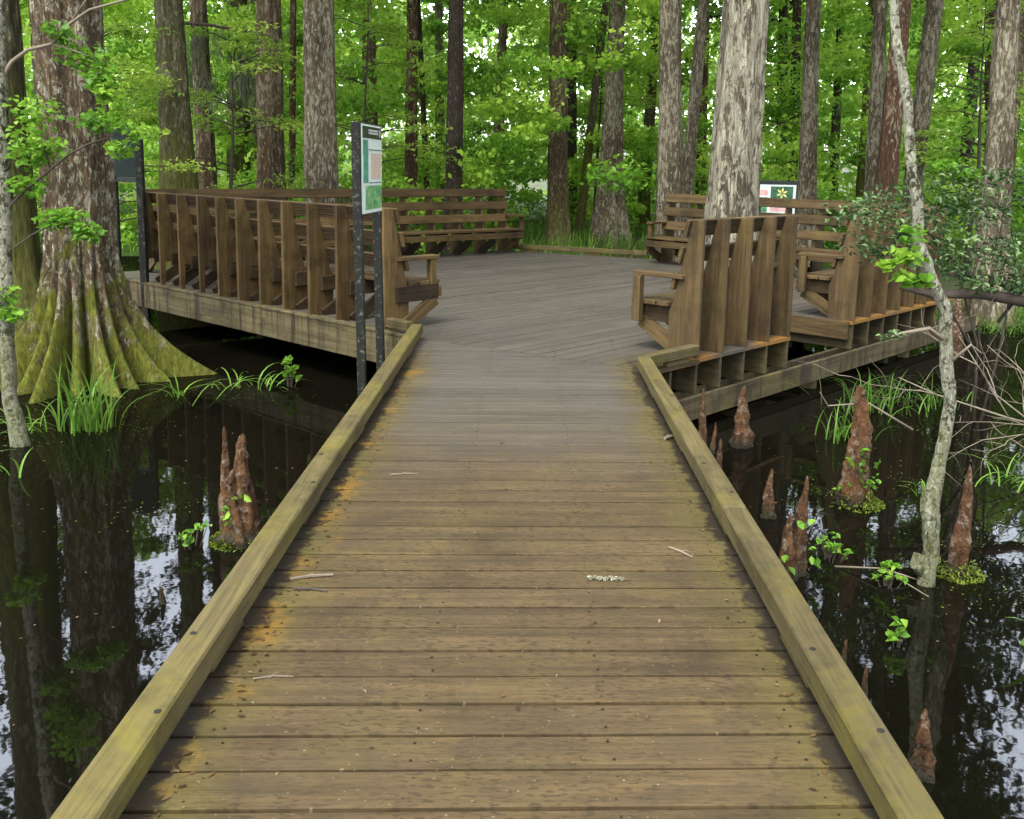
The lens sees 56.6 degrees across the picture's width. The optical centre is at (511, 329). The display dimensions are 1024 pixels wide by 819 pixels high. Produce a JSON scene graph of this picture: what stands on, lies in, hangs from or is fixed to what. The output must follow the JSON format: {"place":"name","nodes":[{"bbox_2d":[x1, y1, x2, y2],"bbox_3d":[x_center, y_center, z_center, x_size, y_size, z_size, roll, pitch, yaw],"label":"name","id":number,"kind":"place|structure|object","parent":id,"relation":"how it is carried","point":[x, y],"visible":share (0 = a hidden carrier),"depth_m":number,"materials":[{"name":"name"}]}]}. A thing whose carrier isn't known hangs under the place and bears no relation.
{"place":"outdoors","nodes":[
{"label":"outdoors","id":0,"kind":"place"},
{"bbox_2d":[0,253,1023,818],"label":"water","id":1,"kind":"structure","parent":0,"point":[68,701],"depth_m":5.65,"materials":[{"name":"liquid"}]},
{"bbox_2d":[0,449,30,477],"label":"grass tuft","id":2,"kind":"object","parent":1,"relation":"on","point":[19,468],"visible":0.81,"depth_m":6.49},
{"bbox_2d":[5,0,41,335],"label":"cypress tree","id":3,"kind":"object","parent":1,"relation":"on","point":[26,262],"visible":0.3,"depth_m":9.45,"materials":[{"name":"brown plant"}]},
{"bbox_2d":[0,402,61,433],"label":"grass tuft","id":4,"kind":"object","parent":1,"relation":"on","point":[31,426],"visible":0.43,"depth_m":7.57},
{"bbox_2d":[0,0,159,447],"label":"leaning tree","id":5,"kind":"object","parent":1,"relation":"on","point":[10,316],"visible":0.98,"depth_m":6.80,"materials":[{"name":"green plant"}]},
{"bbox_2d":[22,350,152,435],"bbox_3d":[-3.364,0.489,7.615,1.038,0.735,0.996,1,10,1],"label":"grass tuft","id":6,"kind":"object","parent":1,"relation":"on","point":[93,407],"visible":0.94,"depth_m":7.59,"materials":[{"name":"plant"}]},
{"bbox_2d":[0,0,217,403],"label":"cypress tree","id":7,"kind":"object","parent":1,"relation":"on","point":[85,309],"visible":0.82,"depth_m":8.89,"materials":[{"name":"brown plant"}]},
{"bbox_2d":[159,587,166,604],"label":"cypress knee","id":8,"kind":"object","parent":1,"relation":"on","point":[163,601],"visible":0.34,"depth_m":4.66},
{"bbox_2d":[135,368,202,399],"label":"grass tuft","id":9,"kind":"object","parent":1,"relation":"on","point":[178,394],"visible":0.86,"depth_m":8.78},
{"bbox_2d":[177,519,211,549],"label":"water weed","id":10,"kind":"object","parent":1,"relation":"on","point":[190,539],"visible":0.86,"depth_m":5.30,"materials":[{"name":"green plant"}]},
{"bbox_2d":[208,427,262,551],"bbox_3d":[-1.543,0.983,5.457,0.404,0.900,0.395,1,10,1],"label":"cypress knee","id":11,"kind":"object","parent":1,"relation":"on","point":[240,517],"visible":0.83,"depth_m":5.38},
{"bbox_2d":[186,362,288,405],"bbox_3d":[-2.679,0.497,9.183,1.207,0.297,1.457,-4,11,-29],"label":"grass tuft","id":12,"kind":"object","parent":1,"relation":"on","point":[237,384],"visible":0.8,"depth_m":9.09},
{"bbox_2d":[235,374,315,389],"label":"grass tuft","id":13,"kind":"object","parent":1,"relation":"on","point":[269,380],"visible":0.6,"depth_m":9.29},
{"bbox_2d":[281,355,302,386],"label":"water weed","id":14,"kind":"object","parent":1,"relation":"in","point":[290,372],"visible":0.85,"depth_m":9.24,"materials":[{"name":"green plant"}]},
{"bbox_2d":[0,385,1015,724],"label":"floating litter","id":15,"kind":"object","parent":1,"relation":"on","point":[266,499],"visible":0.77,"depth_m":6.04,"materials":[{"name":"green plant"}]},
{"bbox_2d":[540,2,657,207],"bbox_3d":[2.353,-5.720,26.418,3.598,6.773,4.380,1,10,1],"label":"sapling","id":16,"kind":"object","parent":1,"relation":"on","point":[633,105],"visible":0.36,"depth_m":26.26,"materials":[{"name":"green plant"}]},
{"bbox_2d":[698,389,716,453],"bbox_3d":[1.500,0.809,7.335,0.187,0.720,0.135,10,13,41],"label":"cypress knee","id":17,"kind":"object","parent":1,"relation":"on","point":[702,431],"visible":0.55,"depth_m":7.32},
{"bbox_2d":[716,439,722,468],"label":"cypress knee","id":18,"kind":"object","parent":1,"relation":"on","point":[719,457],"visible":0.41,"depth_m":6.81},
{"bbox_2d":[728,385,754,448],"bbox_3d":[1.807,0.785,7.512,0.228,0.720,0.236,-7,13,-39],"label":"cypress knee","id":19,"kind":"object","parent":1,"relation":"on","point":[743,435],"visible":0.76,"depth_m":7.46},
{"bbox_2d":[683,21,838,182],"bbox_3d":[5.591,-4.327,21.886,3.541,5.703,3.860,1,10,1],"label":"sapling","id":20,"kind":"object","parent":1,"relation":"on","point":[717,43],"visible":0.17,"depth_m":21.56,"materials":[{"name":"green plant"}]},
{"bbox_2d":[760,468,776,518],"bbox_3d":[1.617,1.131,6.004,0.133,0.540,0.146,-8,13,-43],"label":"cypress knee","id":21,"kind":"object","parent":1,"relation":"on","point":[768,509],"visible":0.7,"depth_m":5.97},
{"bbox_2d":[771,0,805,180],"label":"cypress tree","id":22,"kind":"object","parent":1,"relation":"on","point":[783,12],"visible":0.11,"depth_m":30.61,"materials":[{"name":"brown plant"}]},
{"bbox_2d":[779,475,821,581],"bbox_3d":[1.514,1.166,5.082,0.250,0.780,0.256,1,10,1],"label":"cypress knee","id":23,"kind":"object","parent":1,"relation":"on","point":[792,556],"visible":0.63,"depth_m":5.07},
{"bbox_2d":[809,532,852,562],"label":"water weed","id":24,"kind":"object","parent":1,"relation":"on","point":[831,545],"visible":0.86,"depth_m":5.33,"materials":[{"name":"green plant"}]},
{"bbox_2d":[841,639,847,663],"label":"cypress knee","id":25,"kind":"object","parent":1,"relation":"on","point":[844,656],"visible":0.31,"depth_m":4.17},
{"bbox_2d":[809,398,892,443],"bbox_3d":[2.682,0.711,7.795,0.651,0.462,0.681,-4,11,-29],"label":"grass tuft","id":26,"kind":"object","parent":1,"relation":"on","point":[843,429],"visible":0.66,"depth_m":7.78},
{"bbox_2d":[827,384,885,513],"bbox_3d":[2.288,0.860,6.240,0.363,1.020,0.414,4,10,14],"label":"cypress knee","id":27,"kind":"object","parent":1,"relation":"on","point":[853,489],"visible":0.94,"depth_m":6.18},
{"bbox_2d":[787,365,940,422],"bbox_3d":[3.317,0.555,8.599,1.639,0.522,1.378,-1,10,-11],"label":"grass tuft","id":28,"kind":"object","parent":1,"relation":"on","point":[871,399],"visible":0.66,"depth_m":8.68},
{"bbox_2d":[861,664,867,697],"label":"cypress knee","id":29,"kind":"object","parent":1,"relation":"on","point":[864,685],"visible":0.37,"depth_m":3.92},
{"bbox_2d":[820,392,912,429],"bbox_3d":[2.654,0.719,7.133,0.757,0.534,0.116,1,10,1],"label":"dead branch","id":30,"kind":"object","parent":1,"relation":"on","point":[895,419],"visible":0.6,"depth_m":7.16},
{"bbox_2d":[834,565,928,596],"bbox_3d":[1.968,1.318,5.074,0.495,0.073,0.228,6,11,27],"label":"dead branch","id":31,"kind":"object","parent":1,"relation":"on","point":[837,566],"visible":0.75,"depth_m":5.13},
{"bbox_2d":[872,560,908,589],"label":"water weed","id":32,"kind":"object","parent":1,"relation":"on","point":[890,573],"visible":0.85,"depth_m":5.00,"materials":[{"name":"green plant"}]},
{"bbox_2d":[885,616,910,647],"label":"water weed","id":33,"kind":"object","parent":1,"relation":"on","point":[896,634],"visible":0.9,"depth_m":4.37,"materials":[{"name":"green plant"}]},
{"bbox_2d":[800,306,1023,486],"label":"dead branch","id":34,"kind":"object","parent":1,"relation":"on","point":[997,414],"visible":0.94,"depth_m":7.26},
{"bbox_2d":[905,479,924,495],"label":"grass tuft","id":35,"kind":"object","parent":1,"relation":"on","point":[923,485],"visible":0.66,"depth_m":6.44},
{"bbox_2d":[854,370,979,411],"bbox_3d":[3.864,0.534,9.075,1.161,0.423,1.196,6,11,24],"label":"grass tuft","id":36,"kind":"object","parent":1,"relation":"on","point":[926,387],"visible":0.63,"depth_m":9.00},
{"bbox_2d":[811,158,1023,420],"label":"holly shrub","id":37,"kind":"object","parent":1,"relation":"on","point":[969,177],"visible":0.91,"depth_m":7.91,"materials":[{"name":"green plant"}]},
{"bbox_2d":[899,259,1023,306],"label":"fallen branch","id":38,"kind":"object","parent":37,"relation":"on","point":[1007,298],"visible":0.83,"depth_m":8.02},
{"bbox_2d":[908,708,936,783],"bbox_3d":[1.474,1.592,3.453,0.166,0.490,0.154,1,10,1],"label":"cypress knee","id":39,"kind":"object","parent":1,"relation":"on","point":[922,761],"visible":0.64,"depth_m":3.40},
{"bbox_2d":[874,0,981,586],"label":"leaning tree","id":40,"kind":"object","parent":1,"relation":"on","point":[923,565],"visible":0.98,"depth_m":4.82,"materials":[{"name":"grey plant"}]},
{"bbox_2d":[952,299,964,356],"bbox_3d":[5.354,-0.012,11.477,0.368,0.942,0.333,8,12,35],"label":"stump","id":41,"kind":"object","parent":1,"relation":"on","point":[958,344],"visible":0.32,"depth_m":11.39,"materials":[{"name":"red plant"}]},
{"bbox_2d":[936,465,986,584],"bbox_3d":[2.440,1.138,5.171,0.304,0.840,0.292,1,10,1],"label":"cypress knee","id":42,"kind":"object","parent":1,"relation":"on","point":[960,548],"visible":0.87,"depth_m":5.13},
{"bbox_2d":[899,0,1023,278],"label":"sapling","id":43,"kind":"object","parent":1,"relation":"on","point":[933,133],"visible":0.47,"depth_m":17.42,"materials":[{"name":"green plant"}]},
{"bbox_2d":[928,441,1023,492],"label":"grass tuft","id":44,"kind":"object","parent":1,"relation":"on","point":[1005,475],"visible":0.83,"depth_m":6.75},
{"bbox_2d":[4,389,1023,622],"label":"duckweed","id":45,"kind":"object","parent":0,"point":[788,477],"visible":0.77,"depth_m":6.42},
{"bbox_2d":[23,0,1022,184],"label":"sky","id":46,"kind":"structure","parent":0,"point":[429,6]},
{"bbox_2d":[37,173,1023,325],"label":"ground","id":47,"kind":"structure","parent":0,"point":[948,284],"depth_m":24.09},
{"bbox_2d":[28,0,42,251],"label":"cypress tree","id":48,"kind":"object","parent":47,"relation":"on","point":[31,41],"visible":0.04,"depth_m":21.33,"materials":[{"name":"brown plant"}]},
{"bbox_2d":[22,20,215,204],"bbox_3d":[-6.339,-2.355,14.673,3.104,5.232,3.380,5,11,23],"label":"sapling","id":49,"kind":"object","parent":47,"relation":"on","point":[152,80],"visible":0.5,"depth_m":14.08,"materials":[{"name":"green plant"}]},
{"bbox_2d":[30,22,213,221],"bbox_3d":[-7.293,-2.846,16.826,3.726,5.401,3.325,8,12,34],"label":"sapling","id":50,"kind":"object","parent":47,"relation":"on","point":[149,179],"visible":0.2,"depth_m":16.26,"materials":[{"name":"green plant"}]},
{"bbox_2d":[111,128,150,323],"bbox_3d":[-4.859,-0.978,12.138,0.581,3.141,0.140,6,11,26],"label":"notice board","id":51,"kind":"object","parent":47,"relation":"on","point":[125,170],"visible":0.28,"depth_m":11.96,"materials":[{"name":"metal"}]},
{"bbox_2d":[154,0,198,269],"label":"cypress tree","id":52,"kind":"object","parent":47,"relation":"on","point":[174,115],"visible":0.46,"depth_m":15.53,"materials":[{"name":"brown plant"}]},
{"bbox_2d":[189,0,217,231],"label":"cypress tree","id":53,"kind":"object","parent":47,"relation":"on","point":[204,144],"visible":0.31,"depth_m":20.50,"materials":[{"name":"brown plant"}]},
{"bbox_2d":[131,16,323,235],"bbox_3d":[-4.913,-2.905,17.494,3.520,5.404,3.318,1,10,1],"label":"sapling","id":54,"kind":"object","parent":47,"relation":"on","point":[198,118],"visible":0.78,"depth_m":17.10,"materials":[{"name":"green plant"}]},
{"bbox_2d":[226,0,251,215],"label":"cypress tree","id":55,"kind":"object","parent":47,"relation":"on","point":[239,161],"visible":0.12,"depth_m":25.45,"materials":[{"name":"brown plant"}]},
{"bbox_2d":[212,0,282,188],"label":"cypress tree","id":56,"kind":"object","parent":47,"relation":"on","point":[254,134],"visible":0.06,"depth_m":31.30,"materials":[{"name":"brown plant"}]},
{"bbox_2d":[255,0,285,257],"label":"cypress tree","id":57,"kind":"object","parent":47,"relation":"on","point":[270,140],"visible":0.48,"depth_m":19.45,"materials":[{"name":"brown plant"}]},
{"bbox_2d":[184,15,290,129],"bbox_3d":[-5.929,-5.375,19.968,2.606,2.459,0.506,1,10,1],"label":"hanging moss","id":58,"kind":"object","parent":57,"relation":"hanging from","point":[244,82],"visible":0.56,"depth_m":19.95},
{"bbox_2d":[288,0,296,218],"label":"cypress tree","id":59,"kind":"object","parent":47,"relation":"on","point":[292,112],"visible":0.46,"depth_m":21.44,"materials":[{"name":"red plant"}]},
{"bbox_2d":[303,0,339,260],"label":"cypress tree","id":60,"kind":"object","parent":47,"relation":"on","point":[320,128],"visible":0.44,"depth_m":16.36,"materials":[{"name":"grey plant"}]},
{"bbox_2d":[362,5,367,122],"bbox_3d":[-4.922,-14.139,33.476,5.617,20.540,6.517,1,10,1],"label":"cypress tree","id":61,"kind":"object","parent":47,"relation":"on","point":[364,57],"visible":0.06,"depth_m":33.80,"materials":[{"name":"brown plant"}]},
{"bbox_2d":[351,122,384,396],"bbox_3d":[-1.216,-0.197,8.168,0.124,3.081,0.799,2,10,5],"label":"information sign","id":62,"kind":"object","parent":47,"relation":"on","point":[366,148],"visible":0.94,"depth_m":7.84,"materials":[{"name":"grey"}]},
{"bbox_2d":[282,0,460,250],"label":"sapling","id":63,"kind":"object","parent":47,"relation":"on","point":[384,28],"visible":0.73,"depth_m":20.48,"materials":[{"name":"green plant"}]},
{"bbox_2d":[367,1,377,124],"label":"cypress tree","id":64,"kind":"object","parent":47,"relation":"on","point":[371,55],"visible":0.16,"depth_m":28.07,"materials":[{"name":"brown plant"}]},
{"bbox_2d":[405,0,418,243],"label":"cypress tree","id":65,"kind":"object","parent":47,"relation":"on","point":[411,170],"visible":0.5,"depth_m":23.31,"materials":[{"name":"brown plant"}]},
{"bbox_2d":[418,0,429,201],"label":"cypress tree","id":66,"kind":"object","parent":47,"relation":"on","point":[422,100],"visible":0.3,"depth_m":25.30,"materials":[{"name":"brown plant"}]},
{"bbox_2d":[434,1,444,214],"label":"cypress tree","id":67,"kind":"object","parent":47,"relation":"on","point":[439,15],"visible":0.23,"depth_m":33.83,"materials":[{"name":"brown plant"}]},
{"bbox_2d":[441,0,463,253],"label":"cypress tree","id":68,"kind":"object","parent":47,"relation":"on","point":[455,89],"visible":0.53,"depth_m":21.35,"materials":[{"name":"brown plant"}]},
{"bbox_2d":[50,324,943,818],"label":"boardwalk","id":69,"kind":"structure","parent":47,"relation":"on","point":[432,624],"depth_m":3.09,"materials":[{"name":"brown wood"}]},
{"bbox_2d":[253,672,293,679],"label":"fallen twig","id":70,"kind":"object","parent":69,"relation":"on","point":[273,675],"visible":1,"depth_m":2.90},
{"bbox_2d":[293,586,327,591],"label":"fallen twig","id":71,"kind":"object","parent":69,"relation":"on","point":[304,588],"visible":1,"depth_m":3.49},
{"bbox_2d":[290,572,332,579],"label":"fallen twig","id":72,"kind":"object","parent":69,"relation":"on","point":[305,576],"visible":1,"depth_m":3.60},
{"bbox_2d":[145,266,856,818],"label":"leaf litter","id":73,"kind":"object","parent":69,"relation":"on","point":[365,690],"visible":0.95,"depth_m":2.96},
{"bbox_2d":[586,575,623,580],"bbox_3d":[0.356,0.947,3.627,0.146,0.022,0.031,1,10,2],"label":"lichen scrap","id":74,"kind":"object","parent":69,"relation":"on","point":[605,578],"visible":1,"depth_m":3.62,"materials":[{"name":"beige"}]},
{"bbox_2d":[668,546,692,557],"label":"fallen twig","id":75,"kind":"object","parent":69,"relation":"on","point":[678,550],"visible":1,"depth_m":3.91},
{"bbox_2d":[487,2,507,225],"bbox_3d":[-0.339,-12.436,29.345,5.255,18.725,5.768,1,10,1],"label":"cypress tree","id":76,"kind":"object","parent":47,"relation":"on","point":[502,37],"visible":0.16,"depth_m":29.86,"materials":[{"name":"brown plant"}]},
{"bbox_2d":[19,0,1023,248],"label":"undergrowth","id":77,"kind":"object","parent":47,"relation":"on","point":[477,168],"visible":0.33,"depth_m":24.01,"materials":[{"name":"green plant"}]},
{"bbox_2d":[22,0,1023,232],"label":"distant woods","id":78,"kind":"object","parent":47,"relation":"on","point":[345,163],"visible":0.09,"depth_m":36.07,"materials":[{"name":"plant"}]},
{"bbox_2d":[33,167,1023,253],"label":"bushes","id":79,"kind":"object","parent":47,"relation":"on","point":[129,224],"visible":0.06,"depth_m":24.20,"materials":[{"name":"green plant"}]},
{"bbox_2d":[124,244,976,419],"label":"viewing platform","id":80,"kind":"structure","parent":47,"relation":"on","point":[524,300],"depth_m":10.24,"materials":[{"name":"grey wood"}]},
{"bbox_2d":[145,192,441,329],"bbox_3d":[-2.728,-0.878,10.733,4.936,1.208,0.694,10,13,42],"label":"bench","id":81,"kind":"object","parent":80,"relation":"on","point":[289,279],"visible":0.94,"depth_m":10.18,"materials":[{"name":"brown wood"}]},
{"bbox_2d":[145,189,523,271],"bbox_3d":[-2.509,-1.665,15.344,6.762,1.209,0.694,-7,13,-41],"label":"bench","id":82,"kind":"object","parent":80,"relation":"on","point":[502,233],"visible":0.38,"depth_m":16.32,"materials":[{"name":"brown wood"}]},
{"bbox_2d":[631,215,797,358],"bbox_3d":[1.846,-0.430,8.629,0.694,1.208,1.742,10,13,43],"label":"bench","id":83,"kind":"object","parent":80,"relation":"on","point":[717,303],"visible":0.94,"depth_m":8.29,"materials":[{"name":"brown wood"}]},
{"bbox_2d":[645,194,938,272],"bbox_3d":[4.067,-1.393,14.480,0.694,1.210,4.602,-8,13,-43],"label":"bench","id":84,"kind":"object","parent":80,"relation":"on","point":[667,242],"visible":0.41,"depth_m":14.59,"materials":[{"name":"brown wood"}]},
{"bbox_2d":[795,208,946,321],"bbox_3d":[4.211,-0.807,11.082,0.694,1.210,2.559,10,13,43],"label":"bench","id":85,"kind":"object","parent":80,"relation":"on","point":[848,288],"visible":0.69,"depth_m":10.36,"materials":[{"name":"brown wood"}]},
{"bbox_2d":[543,0,573,245],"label":"cypress tree","id":86,"kind":"object","parent":47,"relation":"on","point":[558,221],"visible":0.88,"depth_m":23.43,"materials":[{"name":"brown plant"}]},
{"bbox_2d":[567,0,577,221],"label":"cypress tree","id":87,"kind":"object","parent":47,"relation":"on","point":[571,147],"visible":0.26,"depth_m":29.21,"materials":[{"name":"brown plant"}]},
{"bbox_2d":[572,0,608,237],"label":"cypress tree","id":88,"kind":"object","parent":47,"relation":"on","point":[581,213],"visible":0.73,"depth_m":25.35,"materials":[{"name":"brown plant"}]},
{"bbox_2d":[586,0,633,247],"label":"cypress tree","id":89,"kind":"object","parent":47,"relation":"on","point":[609,214],"visible":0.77,"depth_m":23.83,"materials":[{"name":"grey plant"}]},
{"bbox_2d":[627,0,683,223],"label":"cypress tree","id":90,"kind":"object","parent":47,"relation":"on","point":[649,117],"visible":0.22,"depth_m":32.11,"materials":[{"name":"brown plant"}]},
{"bbox_2d":[653,0,686,260],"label":"cypress tree","id":91,"kind":"object","parent":47,"relation":"on","point":[670,173],"visible":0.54,"depth_m":18.37,"materials":[{"name":"grey plant"}]},
{"bbox_2d":[683,0,708,237],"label":"cypress tree","id":92,"kind":"object","parent":47,"relation":"on","point":[692,123],"visible":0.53,"depth_m":20.32,"materials":[{"name":"grey plant"}]},
{"bbox_2d":[695,2,709,208],"bbox_3d":[5.384,-12.250,28.456,6.412,18.715,5.154,7,11,32],"label":"cypress tree","id":93,"kind":"object","parent":47,"relation":"on","point":[703,108],"visible":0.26,"depth_m":29.02,"materials":[{"name":"red plant"}]},
{"bbox_2d":[704,0,769,268],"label":"cypress tree","id":94,"kind":"object","parent":47,"relation":"on","point":[733,188],"visible":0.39,"depth_m":11.97,"materials":[{"name":"white plant"}]},
{"bbox_2d":[695,1,778,28],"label":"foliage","id":95,"kind":"object","parent":47,"relation":"on","point":[719,15],"visible":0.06,"depth_m":33.97,"materials":[{"name":"green plant"}]},
{"bbox_2d":[760,180,797,213],"bbox_3d":[4.346,-1.409,16.973,1.330,2.500,0.114,1,10,2],"label":"display board","id":96,"kind":"object","parent":47,"relation":"on","point":[779,189],"visible":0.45,"depth_m":16.73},
{"bbox_2d":[788,0,800,180],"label":"cypress tree","id":97,"kind":"object","parent":47,"relation":"on","point":[796,12],"visible":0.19,"depth_m":26.86,"materials":[{"name":"brown plant"}]},
{"bbox_2d":[794,0,821,273],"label":"cypress tree","id":98,"kind":"object","parent":47,"relation":"on","point":[807,178],"visible":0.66,"depth_m":19.35,"materials":[{"name":"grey plant"}]},
{"bbox_2d":[825,0,843,227],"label":"cypress tree","id":99,"kind":"object","parent":47,"relation":"on","point":[834,127],"visible":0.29,"depth_m":32.98,"materials":[{"name":"brown plant"}]},
{"bbox_2d":[855,0,874,199],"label":"cypress tree","id":100,"kind":"object","parent":47,"relation":"on","point":[860,180],"visible":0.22,"depth_m":26.25,"materials":[{"name":"brown plant"}]},
{"bbox_2d":[863,0,887,201],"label":"cypress tree","id":101,"kind":"object","parent":47,"relation":"on","point":[877,72],"visible":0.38,"depth_m":16.35,"materials":[{"name":"grey plant"}]},
{"bbox_2d":[874,0,910,202],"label":"cypress tree","id":102,"kind":"object","parent":47,"relation":"on","point":[889,151],"visible":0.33,"depth_m":15.45,"materials":[{"name":"red plant"}]},
{"bbox_2d":[902,0,943,202],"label":"cypress tree","id":103,"kind":"object","parent":47,"relation":"on","point":[926,72],"visible":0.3,"depth_m":17.23,"materials":[{"name":"grey plant"}]},
{"bbox_2d":[949,0,983,227],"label":"cypress tree","id":104,"kind":"object","parent":47,"relation":"on","point":[970,72],"visible":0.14,"depth_m":29.93,"materials":[{"name":"brown plant"}]},
{"bbox_2d":[936,293,1023,336],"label":"marsh grass","id":105,"kind":"structure","parent":47,"relation":"on","point":[1018,309],"depth_m":13.55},
{"bbox_2d":[984,0,995,142],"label":"cypress tree","id":106,"kind":"object","parent":47,"relation":"on","point":[991,22],"visible":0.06,"depth_m":24.93,"materials":[{"name":"red plant"}]},
{"bbox_2d":[962,0,1020,326],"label":"cypress tree","id":107,"kind":"object","parent":47,"relation":"on","point":[999,143],"visible":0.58,"depth_m":13.51,"materials":[{"name":"grey plant"}]},
{"bbox_2d":[1011,0,1023,210],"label":"cypress tree","id":108,"kind":"object","parent":47,"relation":"on","point":[1020,62],"visible":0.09,"depth_m":19.12,"materials":[{"name":"brown plant"}]},
{"bbox_2d":[39,213,1023,265],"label":"bank grass","id":109,"kind":"structure","parent":0,"point":[584,238],"depth_m":23.47,"materials":[{"name":"plant"}]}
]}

